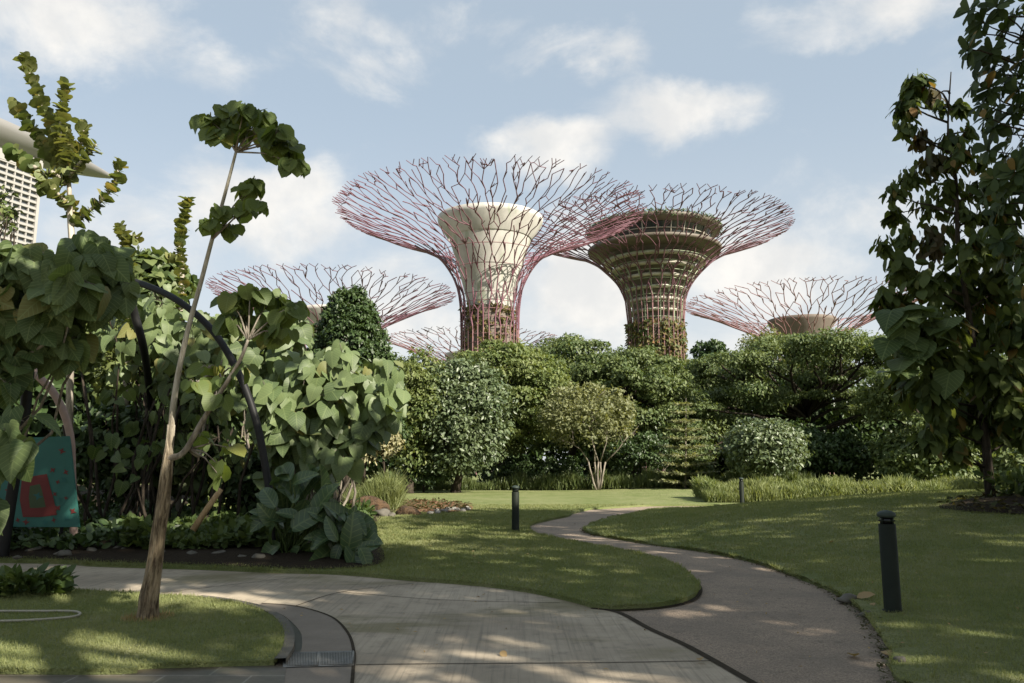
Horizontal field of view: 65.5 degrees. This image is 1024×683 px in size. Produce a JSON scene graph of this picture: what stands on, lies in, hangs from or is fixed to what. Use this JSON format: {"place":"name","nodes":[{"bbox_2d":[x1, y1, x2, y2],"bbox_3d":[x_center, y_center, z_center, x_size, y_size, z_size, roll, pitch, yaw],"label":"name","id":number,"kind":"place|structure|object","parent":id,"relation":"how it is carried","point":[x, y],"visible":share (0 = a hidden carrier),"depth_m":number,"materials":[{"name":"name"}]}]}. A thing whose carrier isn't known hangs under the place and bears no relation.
{"place":"outdoors","nodes":[
{"label":"outdoors","id":0,"kind":"place"},
{"bbox_2d":[0,585,285,674],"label":"island lawn","id":1,"kind":"structure","parent":0,"point":[131,668],"depth_m":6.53,"materials":[{"name":"green plant"}]},
{"bbox_2d":[0,562,79,596],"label":"plant","id":2,"kind":"object","parent":1,"relation":"on","point":[59,579],"visible":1,"depth_m":8.90,"materials":[{"name":"green plant"}]},
{"bbox_2d":[0,610,81,621],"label":"garden hose","id":3,"kind":"object","parent":1,"relation":"on","point":[51,618],"visible":0.98,"depth_m":7.57,"materials":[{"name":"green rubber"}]},
{"bbox_2d":[136,100,310,619],"bbox_3d":[-2.803,0.067,8.050,1.572,5.355,0.838,0,-9,0],"label":"sapling","id":4,"kind":"object","parent":1,"relation":"on","point":[229,124],"visible":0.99,"depth_m":7.97,"materials":[{"name":"green plant"}]},
{"bbox_2d":[120,610,175,621],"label":"dry grass","id":5,"kind":"structure","parent":0,"point":[134,616],"depth_m":7.53,"materials":[{"name":"brown plant"}]},
{"bbox_2d":[0,563,747,682],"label":"plaza","id":6,"kind":"structure","parent":0,"point":[535,642],"depth_m":7.35,"materials":[{"name":"concrete"}]},
{"bbox_2d":[0,665,285,682],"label":"slate band","id":7,"kind":"object","parent":6,"relation":"on","point":[256,674],"visible":0.96,"depth_m":5.67,"materials":[{"name":"grey stone"}]},
{"bbox_2d":[199,595,294,664],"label":"island kerb","id":8,"kind":"structure","parent":6,"relation":"on","point":[288,650],"depth_m":6.96,"materials":[{"name":"concrete"}]},
{"bbox_2d":[288,620,301,651],"bbox_3d":[-1.846,2.585,6.908,0.266,0.001,1.919,3,-9,-17],"label":"drain channel","id":9,"kind":"object","parent":6,"relation":"on","point":[298,641],"visible":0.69,"depth_m":6.91,"materials":[{"name":"grey concrete"}]},
{"bbox_2d":[260,603,351,682],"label":"paver ring","id":10,"kind":"object","parent":6,"relation":"on","point":[319,631],"visible":0.68,"depth_m":6.85,"materials":[{"name":"grey concrete"}]},
{"bbox_2d":[265,603,355,682],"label":"ring joint","id":11,"kind":"object","parent":10,"relation":"on","point":[353,648],"visible":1,"depth_m":6.88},
{"bbox_2d":[283,650,354,667],"bbox_3d":[-1.508,2.463,6.173,0.591,0.020,0.495,1,-9,-7],"label":"drain grate","id":12,"kind":"object","parent":10,"relation":"on","point":[324,659],"visible":0.93,"depth_m":6.14,"materials":[{"name":"metal"}]},
{"bbox_2d":[0,472,979,610],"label":"lawn","id":13,"kind":"structure","parent":0,"point":[664,496],"depth_m":13.06,"materials":[{"name":"green plant"}]},
{"bbox_2d":[0,484,394,567],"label":"planting bed","id":14,"kind":"object","parent":13,"relation":"on","point":[134,553],"visible":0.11,"depth_m":12.27,"materials":[{"name":"soil"}]},
{"bbox_2d":[0,184,23,244],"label":"shrub","id":15,"kind":"object","parent":14,"relation":"on","point":[8,214],"visible":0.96,"depth_m":16.62,"materials":[{"name":"green plant"}]},
{"bbox_2d":[0,372,34,556],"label":"post","id":16,"kind":"object","parent":14,"relation":"on","point":[11,497],"visible":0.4,"depth_m":12.71,"materials":[{"name":"black metal"}]},
{"bbox_2d":[0,372,60,535],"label":"broad leaf tree","id":17,"kind":"object","parent":14,"relation":"on","point":[19,451],"visible":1,"depth_m":10.28,"materials":[{"name":"green plant"}]},
{"bbox_2d":[0,436,79,535],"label":"painted panel","id":18,"kind":"object","parent":14,"relation":"on","point":[47,495],"visible":0.76,"depth_m":13.54,"materials":[{"name":"teal paint"}]},
{"bbox_2d":[0,370,92,437],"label":"shrub","id":19,"kind":"object","parent":14,"relation":"on","point":[37,428],"visible":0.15,"depth_m":18.59,"materials":[{"name":"green plant"}]},
{"bbox_2d":[34,368,77,534],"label":"tree branches","id":20,"kind":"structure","parent":14,"relation":"on","point":[63,412],"depth_m":13.91,"materials":[{"name":"brown wood"}]},
{"bbox_2d":[57,550,71,556],"bbox_3d":[-7.064,3.351,12.565,0.258,0.126,0.192,-6,-11,34],"label":"edge stone","id":21,"kind":"object","parent":14,"relation":"on","point":[62,553],"visible":0.81,"depth_m":12.51,"materials":[{"name":"grey stone"}]},
{"bbox_2d":[2,51,128,425],"bbox_3d":[-9.521,-1.200,16.320,2.780,10.283,1.151,0,-9,0],"label":"tree","id":22,"kind":"object","parent":14,"relation":"on","point":[63,153],"depth_m":16.71,"materials":[{"name":"green plant"}]},
{"bbox_2d":[0,229,139,445],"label":"broad leaf tree","id":23,"kind":"object","parent":14,"relation":"on","point":[52,302],"visible":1,"depth_m":11.58,"materials":[{"name":"green plant"}]},
{"bbox_2d":[81,322,121,399],"bbox_3d":[-14.563,1.440,26.020,5.169,8.230,4.592,0,-9,0],"label":"tree","id":24,"kind":"object","parent":14,"relation":"on","point":[90,379],"depth_m":26.05,"materials":[{"name":"green plant"}]},
{"bbox_2d":[10,496,197,549],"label":"ground cover","id":25,"kind":"object","parent":14,"relation":"on","point":[97,530],"visible":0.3,"depth_m":13.30,"materials":[{"name":"green plant"}]},
{"bbox_2d":[51,400,163,512],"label":"shrub","id":26,"kind":"object","parent":14,"relation":"on","point":[101,418],"visible":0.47,"depth_m":16.77,"materials":[{"name":"green plant"}]},
{"bbox_2d":[73,380,167,415],"bbox_3d":[-16.744,3.154,35.820,8.254,7.845,7.983,8,-12,-42],"label":"tree","id":27,"kind":"object","parent":14,"relation":"on","point":[79,403],"visible":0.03,"depth_m":33.32,"materials":[{"name":"green plant"}]},
{"bbox_2d":[86,305,156,511],"bbox_3d":[-9.461,1.813,19.985,2.679,5.641,2.434,0,-9,0],"label":"shrub","id":28,"kind":"object","parent":14,"relation":"on","point":[106,364],"visible":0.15,"depth_m":19.69,"materials":[{"name":"green plant"}]},
{"bbox_2d":[113,220,143,513],"bbox_3d":[-8.934,0.670,18.105,0.835,7.131,0.458,0,-9,0],"label":"tree","id":29,"kind":"object","parent":14,"relation":"on","point":[126,238],"depth_m":18.53,"materials":[{"name":"green plant"}]},
{"bbox_2d":[81,372,180,524],"bbox_3d":[-7.628,2.262,15.767,1.905,3.386,0.796,4,-9,-22],"label":"stem clump","id":30,"kind":"object","parent":14,"relation":"on","point":[91,442],"visible":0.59,"depth_m":15.69,"materials":[{"name":"brown plant"}]},
{"bbox_2d":[62,400,224,521],"bbox_3d":[-7.157,2.462,15.877,3.026,3.026,1.343,1,-9,-9],"label":"stem clump","id":31,"kind":"object","parent":14,"relation":"on","point":[142,506],"visible":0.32,"depth_m":15.70,"materials":[{"name":"brown plant"}]},
{"bbox_2d":[93,283,214,515],"bbox_3d":[-7.564,1.367,16.723,3.104,5.355,1.973,0,-9,0],"label":"heart leaf shrub","id":32,"kind":"object","parent":14,"relation":"on","point":[164,326],"visible":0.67,"depth_m":16.50,"materials":[{"name":"green plant"}]},
{"bbox_2d":[133,245,198,505],"bbox_3d":[-10.248,1.137,22.130,2.703,7.635,2.338,0,-9,0],"label":"shrub","id":33,"kind":"object","parent":14,"relation":"on","point":[153,268],"visible":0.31,"depth_m":21.89,"materials":[{"name":"green plant"}]},
{"bbox_2d":[87,388,252,517],"bbox_3d":[-6.459,2.382,15.357,2.908,2.937,1.831,-3,-9,16],"label":"heart leaf shrub","id":34,"kind":"object","parent":14,"relation":"on","point":[131,429],"visible":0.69,"depth_m":15.40,"materials":[{"name":"green plant"}]},
{"bbox_2d":[163,196,195,510],"bbox_3d":[-7.717,0.382,18.156,0.814,7.715,0.428,0,-9,0],"label":"tree","id":35,"kind":"object","parent":14,"relation":"on","point":[179,260],"depth_m":18.48,"materials":[{"name":"green plant"}]},
{"bbox_2d":[145,399,256,504],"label":"shrub","id":36,"kind":"object","parent":14,"relation":"on","point":[182,468],"visible":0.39,"depth_m":17.15,"materials":[{"name":"green plant"}]},
{"bbox_2d":[131,279,275,539],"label":"garden arch","id":37,"kind":"structure","parent":14,"relation":"on","point":[203,321],"depth_m":13.53,"materials":[{"name":"black metal"}]},
{"bbox_2d":[190,488,222,531],"bbox_3d":[-5.066,2.790,13.222,0.490,0.713,0.110,5,-10,-28],"label":"cane","id":38,"kind":"object","parent":14,"relation":"on","point":[203,513],"visible":0.98,"depth_m":13.18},
{"bbox_2d":[115,505,303,549],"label":"ground cover","id":39,"kind":"object","parent":14,"relation":"on","point":[224,529],"visible":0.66,"depth_m":12.89,"materials":[{"name":"green plant"}]},
{"bbox_2d":[186,492,240,510],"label":"ground cover","id":40,"kind":"object","parent":14,"relation":"on","point":[200,504],"visible":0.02,"depth_m":17.38,"materials":[{"name":"green plant"}]},
{"bbox_2d":[206,426,254,518],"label":"stem clump","id":41,"kind":"object","parent":14,"relation":"on","point":[240,481],"visible":0.13,"depth_m":15.36,"materials":[{"name":"brown plant"}]},
{"bbox_2d":[191,288,314,515],"bbox_3d":[-5.870,1.425,17.484,2.955,5.483,1.981,0,-9,0],"label":"heart leaf shrub","id":42,"kind":"object","parent":14,"relation":"on","point":[255,349],"visible":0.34,"depth_m":17.42,"materials":[{"name":"green plant"}]},
{"bbox_2d":[213,445,297,514],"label":"shrub","id":43,"kind":"object","parent":14,"relation":"on","point":[250,500],"visible":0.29,"depth_m":16.09,"materials":[{"name":"green plant"}]},
{"bbox_2d":[249,462,340,554],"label":"paddle plant","id":44,"kind":"object","parent":14,"relation":"on","point":[279,509],"visible":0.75,"depth_m":12.18,"materials":[{"name":"green plant"}]},
{"bbox_2d":[245,339,410,507],"bbox_3d":[-3.549,1.857,15.016,3.351,3.883,2.206,0,-9,0],"label":"heart leaf shrub","id":45,"kind":"object","parent":14,"relation":"on","point":[336,411],"visible":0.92,"depth_m":14.52,"materials":[{"name":"green plant"}]},
{"bbox_2d":[302,497,379,533],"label":"ground cover","id":46,"kind":"object","parent":14,"relation":"on","point":[364,507],"visible":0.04,"depth_m":21.48,"materials":[{"name":"green plant"}]},
{"bbox_2d":[303,502,382,563],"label":"paddle plant","id":47,"kind":"object","parent":14,"relation":"on","point":[360,540],"visible":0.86,"depth_m":11.84,"materials":[{"name":"green plant"}]},
{"bbox_2d":[307,284,412,497],"bbox_3d":[-6.059,1.970,30.069,4.768,8.482,4.603,0,-9,0],"label":"evergreen tree","id":48,"kind":"object","parent":14,"relation":"on","point":[350,318],"visible":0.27,"depth_m":29.71,"materials":[{"name":"green plant"}]},
{"bbox_2d":[348,496,389,510],"bbox_3d":[-4.205,4.952,23.515,1.140,0.786,1.070,-5,-10,30],"label":"boulder","id":49,"kind":"object","parent":14,"relation":"on","point":[380,503],"visible":0.37,"depth_m":23.31,"materials":[{"name":"brown stone"}]},
{"bbox_2d":[336,466,413,509],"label":"grass clump","id":50,"kind":"object","parent":14,"relation":"on","point":[389,490],"visible":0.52,"depth_m":25.75,"materials":[{"name":"green plant"}]},
{"bbox_2d":[375,508,390,516],"bbox_3d":[-3.684,4.921,22.703,0.482,0.330,0.431,12,-14,-27],"label":"boulder","id":51,"kind":"object","parent":14,"relation":"on","point":[384,512],"visible":0.51,"depth_m":22.58,"materials":[{"name":"stone"}]},
{"bbox_2d":[362,431,404,477],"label":"bush","id":52,"kind":"object","parent":14,"relation":"on","point":[390,447],"visible":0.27,"depth_m":26.53,"materials":[{"name":"beige plant"}]},
{"bbox_2d":[205,263,455,347],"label":"steel tree tower","id":53,"kind":"structure","parent":13,"relation":"on","point":[315,310],"depth_m":105.12,"materials":[{"name":"metal"}]},
{"bbox_2d":[395,505,421,514],"bbox_3d":[-3.046,5.064,23.532,0.812,0.412,0.606,8,-9,-5],"label":"boulder","id":54,"kind":"object","parent":13,"relation":"on","point":[405,510],"visible":0.69,"depth_m":23.30,"materials":[{"name":"brown stone"}]},
{"bbox_2d":[390,344,451,492],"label":"broadleaf tree","id":55,"kind":"object","parent":13,"relation":"on","point":[412,368],"visible":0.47,"depth_m":40.98,"materials":[{"name":"green plant"}]},
{"bbox_2d":[395,461,453,492],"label":"bush","id":56,"kind":"object","parent":13,"relation":"on","point":[428,481],"visible":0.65,"depth_m":41.69,"materials":[{"name":"green plant"}]},
{"bbox_2d":[365,477,495,490],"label":"grass hedge","id":57,"kind":"object","parent":13,"relation":"on","point":[468,483],"depth_m":45.95,"materials":[{"name":"green plant"}]},
{"bbox_2d":[396,500,472,511],"bbox_3d":[-2.813,5.838,28.474,2.707,0.050,8.171,1,-9,-8],"label":"mulch patch","id":58,"kind":"object","parent":13,"relation":"on","point":[420,510],"visible":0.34,"depth_m":26.98,"materials":[{"name":"brown wood"}]},
{"bbox_2d":[398,497,471,511],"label":"bark chips","id":59,"kind":"object","parent":58,"relation":"on","point":[415,501],"visible":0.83,"depth_m":27.84,"materials":[{"name":"orange plant"}]},
{"bbox_2d":[0,513,918,682],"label":"grass","id":60,"kind":"structure","parent":13,"relation":"on","point":[873,624],"depth_m":10.18,"materials":[{"name":"green plant"}]},
{"bbox_2d":[405,354,519,492],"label":"broadleaf tree","id":61,"kind":"object","parent":13,"relation":"on","point":[472,419],"visible":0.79,"depth_m":41.31,"materials":[{"name":"green plant"}]},
{"bbox_2d":[388,326,558,363],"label":"steel tree tower","id":62,"kind":"structure","parent":13,"relation":"on","point":[448,354],"depth_m":146.74,"materials":[{"name":"metal"}]},
{"bbox_2d":[332,154,646,474],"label":"steel tree tower","id":63,"kind":"structure","parent":13,"relation":"on","point":[490,242],"depth_m":118.38,"materials":[{"name":"concrete"}]},
{"bbox_2d":[452,337,578,478],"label":"broadleaf tree","id":64,"kind":"object","parent":13,"relation":"on","point":[522,365],"visible":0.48,"depth_m":48.23,"materials":[{"name":"green plant"}]},
{"bbox_2d":[511,485,519,530],"bbox_3d":[0.078,3.744,17.780,0.202,1.050,0.202,0,-9,0],"label":"bollard light","id":65,"kind":"object","parent":13,"relation":"on","point":[515,507],"visible":0.9,"depth_m":17.72,"materials":[{"name":"green paint"}]},
{"bbox_2d":[477,455,561,481],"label":"bush","id":66,"kind":"object","parent":13,"relation":"on","point":[509,466],"visible":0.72,"depth_m":48.18,"materials":[{"name":"green plant"}]},
{"bbox_2d":[81,369,1010,483],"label":"woodland","id":67,"kind":"object","parent":13,"relation":"on","point":[875,430],"visible":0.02,"depth_m":65.36,"materials":[{"name":"green plant"}]},
{"bbox_2d":[534,455,585,477],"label":"bush","id":68,"kind":"object","parent":13,"relation":"on","point":[567,464],"visible":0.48,"depth_m":48.89,"materials":[{"name":"green plant"}]},
{"bbox_2d":[511,332,625,471],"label":"broadleaf tree","id":69,"kind":"object","parent":13,"relation":"on","point":[567,350],"visible":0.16,"depth_m":55.95,"materials":[{"name":"green plant"}]},
{"bbox_2d":[534,381,641,489],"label":"olive tree","id":70,"kind":"object","parent":13,"relation":"on","point":[617,411],"visible":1,"depth_m":44.95,"materials":[{"name":"green plant"}]},
{"bbox_2d":[565,345,711,476],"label":"broadleaf tree","id":71,"kind":"object","parent":13,"relation":"on","point":[651,383],"visible":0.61,"depth_m":51.84,"materials":[{"name":"green plant"}]},
{"bbox_2d":[598,426,678,475],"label":"bush","id":72,"kind":"object","parent":13,"relation":"on","point":[631,451],"visible":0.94,"depth_m":48.56,"materials":[{"name":"green plant"}]},
{"bbox_2d":[493,465,819,489],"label":"grass hedge","id":73,"kind":"object","parent":13,"relation":"on","point":[572,481],"depth_m":45.89,"materials":[{"name":"green plant"}]},
{"bbox_2d":[530,183,794,471],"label":"steel tree tower","id":74,"kind":"structure","parent":13,"relation":"on","point":[653,257],"depth_m":142.37,"materials":[{"name":"brown metal"}]},
{"bbox_2d":[648,401,721,488],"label":"conifer tree","id":75,"kind":"object","parent":13,"relation":"on","point":[685,482],"visible":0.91,"depth_m":44.29,"materials":[{"name":"green plant"}]},
{"bbox_2d":[665,456,714,487],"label":"bush","id":76,"kind":"object","parent":13,"relation":"on","point":[706,467],"visible":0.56,"depth_m":44.85,"materials":[{"name":"green plant"}]},
{"bbox_2d":[689,338,729,469],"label":"broadleaf tree","id":77,"kind":"object","parent":13,"relation":"on","point":[712,346],"visible":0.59,"depth_m":61.91,"materials":[{"name":"green plant"}]},
{"bbox_2d":[670,357,759,446],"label":"broadleaf tree","id":78,"kind":"object","parent":13,"relation":"on","point":[706,383],"visible":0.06,"depth_m":61.31,"materials":[{"name":"green plant"}]},
{"bbox_2d":[735,324,788,420],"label":"broadleaf tree","id":79,"kind":"object","parent":13,"relation":"on","point":[771,330],"visible":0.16,"depth_m":60.60,"materials":[{"name":"green plant"}]},
{"bbox_2d":[711,416,814,478],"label":"bush","id":80,"kind":"object","parent":13,"relation":"on","point":[768,447],"visible":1,"depth_m":41.69,"materials":[{"name":"green plant"}]},
{"bbox_2d":[654,326,900,461],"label":"spreading tree","id":81,"kind":"object","parent":13,"relation":"on","point":[803,393],"visible":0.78,"depth_m":51.03,"materials":[{"name":"green plant"}]},
{"bbox_2d":[723,417,838,479],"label":"bush","id":82,"kind":"object","parent":13,"relation":"on","point":[815,442],"visible":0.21,"depth_m":47.60,"materials":[{"name":"green plant"}]},
{"bbox_2d":[683,275,917,472],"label":"steel tree tower","id":83,"kind":"structure","parent":13,"relation":"on","point":[796,324],"depth_m":113.46,"materials":[{"name":"purple metal"}]},
{"bbox_2d":[796,427,890,481],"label":"bush","id":84,"kind":"object","parent":13,"relation":"on","point":[851,457],"visible":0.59,"depth_m":47.80,"materials":[{"name":"green plant"}]},
{"bbox_2d":[867,423,982,481],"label":"bush","id":85,"kind":"object","parent":13,"relation":"on","point":[890,446],"visible":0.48,"depth_m":43.75,"materials":[{"name":"green plant"}]},
{"bbox_2d":[846,359,1006,481],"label":"spreading tree","id":86,"kind":"object","parent":13,"relation":"on","point":[872,397],"visible":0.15,"depth_m":45.93,"materials":[{"name":"green plant"}]},
{"bbox_2d":[902,352,1007,479],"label":"broadleaf tree","id":87,"kind":"object","parent":13,"relation":"on","point":[1003,355],"visible":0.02,"depth_m":55.31,"materials":[{"name":"green plant"}]},
{"bbox_2d":[981,444,1023,487],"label":"bush","id":88,"kind":"object","parent":13,"relation":"on","point":[1004,462],"visible":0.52,"depth_m":31.23,"materials":[{"name":"green plant"}]},
{"bbox_2d":[0,0,1023,464],"label":"sky","id":89,"kind":"structure","parent":0,"point":[790,101],"materials":[{"name":"blue"}]},
{"bbox_2d":[374,465,1023,682],"bbox_3d":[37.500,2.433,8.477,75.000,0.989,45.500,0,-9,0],"label":"lawn","id":90,"kind":"structure","parent":0,"point":[900,651],"depth_m":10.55,"materials":[{"name":"green plant"}]},
{"bbox_2d":[0,118,110,245],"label":"hotel","id":91,"kind":"structure","parent":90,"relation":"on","point":[20,182],"depth_m":425.96,"materials":[{"name":"white glass"}]},
{"bbox_2d":[739,478,743,502],"bbox_3d":[8.392,5.500,29.101,0.202,1.050,0.202,0,-9,0],"label":"bollard light","id":92,"kind":"object","parent":90,"relation":"on","point":[741,488],"visible":0.8,"depth_m":29.05,"materials":[{"name":"green paint"}]},
{"bbox_2d":[701,481,782,502],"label":"grass hedge","id":93,"kind":"object","parent":90,"relation":"on","point":[756,493],"depth_m":30.96,"materials":[{"name":"green plant"}]},
{"bbox_2d":[688,473,1009,501],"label":"grass hedge","id":94,"kind":"object","parent":90,"relation":"on","point":[825,486],"depth_m":32.09,"materials":[{"name":"green plant"}]},
{"bbox_2d":[857,591,874,597],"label":"dry leaf","id":95,"kind":"object","parent":90,"relation":"on","point":[864,594],"visible":1,"depth_m":8.77,"materials":[{"name":"brown plant"}]},
{"bbox_2d":[877,510,903,612],"bbox_3d":[3.850,2.253,8.120,0.202,1.050,0.202,0,-9,0],"label":"bollard light","id":96,"kind":"object","parent":90,"relation":"on","point":[889,565],"visible":0.91,"depth_m":8.06,"materials":[{"name":"black paint"}]},
{"bbox_2d":[936,491,1023,513],"bbox_3d":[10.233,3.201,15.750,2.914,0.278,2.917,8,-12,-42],"label":"mulch bed","id":97,"kind":"object","parent":90,"relation":"on","point":[1010,502],"visible":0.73,"depth_m":15.61,"materials":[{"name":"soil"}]},
{"bbox_2d":[867,68,1023,497],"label":"drooping tree","id":98,"kind":"object","parent":97,"relation":"on","point":[944,400],"visible":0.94,"depth_m":17.10,"materials":[{"name":"green plant"}]},
{"bbox_2d":[953,0,1023,317],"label":"whorled tree","id":99,"kind":"object","parent":90,"relation":"on","point":[1000,175],"visible":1,"depth_m":15.00,"materials":[{"name":"green plant"}]},
{"bbox_2d":[972,465,1023,496],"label":"shrub","id":100,"kind":"object","parent":90,"relation":"on","point":[1016,486],"visible":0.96,"depth_m":16.54,"materials":[{"name":"green plant"}]},
{"bbox_2d":[530,506,896,682],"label":"path","id":101,"kind":"structure","parent":0,"point":[736,635],"depth_m":7.79,"materials":[{"name":"grey concrete"}]},
{"bbox_2d":[284,511,1017,681],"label":"leaf litter","id":102,"kind":"object","parent":101,"relation":"on","point":[647,583],"visible":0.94,"depth_m":9.41,"materials":[{"name":"brown plant"}]},
{"bbox_2d":[580,528,900,682],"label":"leaf litter","id":103,"kind":"object","parent":101,"relation":"on","point":[880,648],"visible":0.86,"depth_m":7.58,"materials":[{"name":"brown plant"}]},
{"bbox_2d":[591,580,910,682],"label":"path edge dirt","id":104,"kind":"structure","parent":101,"relation":"on","point":[725,666],"depth_m":6.90,"materials":[{"name":"brown soil"}]},
{"bbox_2d":[836,593,857,603],"bbox_3d":[3.735,2.853,8.827,0.324,0.122,0.184,5,-10,-31],"label":"edge stone","id":105,"kind":"object","parent":104,"relation":"on","point":[845,597],"visible":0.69,"depth_m":8.76,"materials":[{"name":"grey stone"}]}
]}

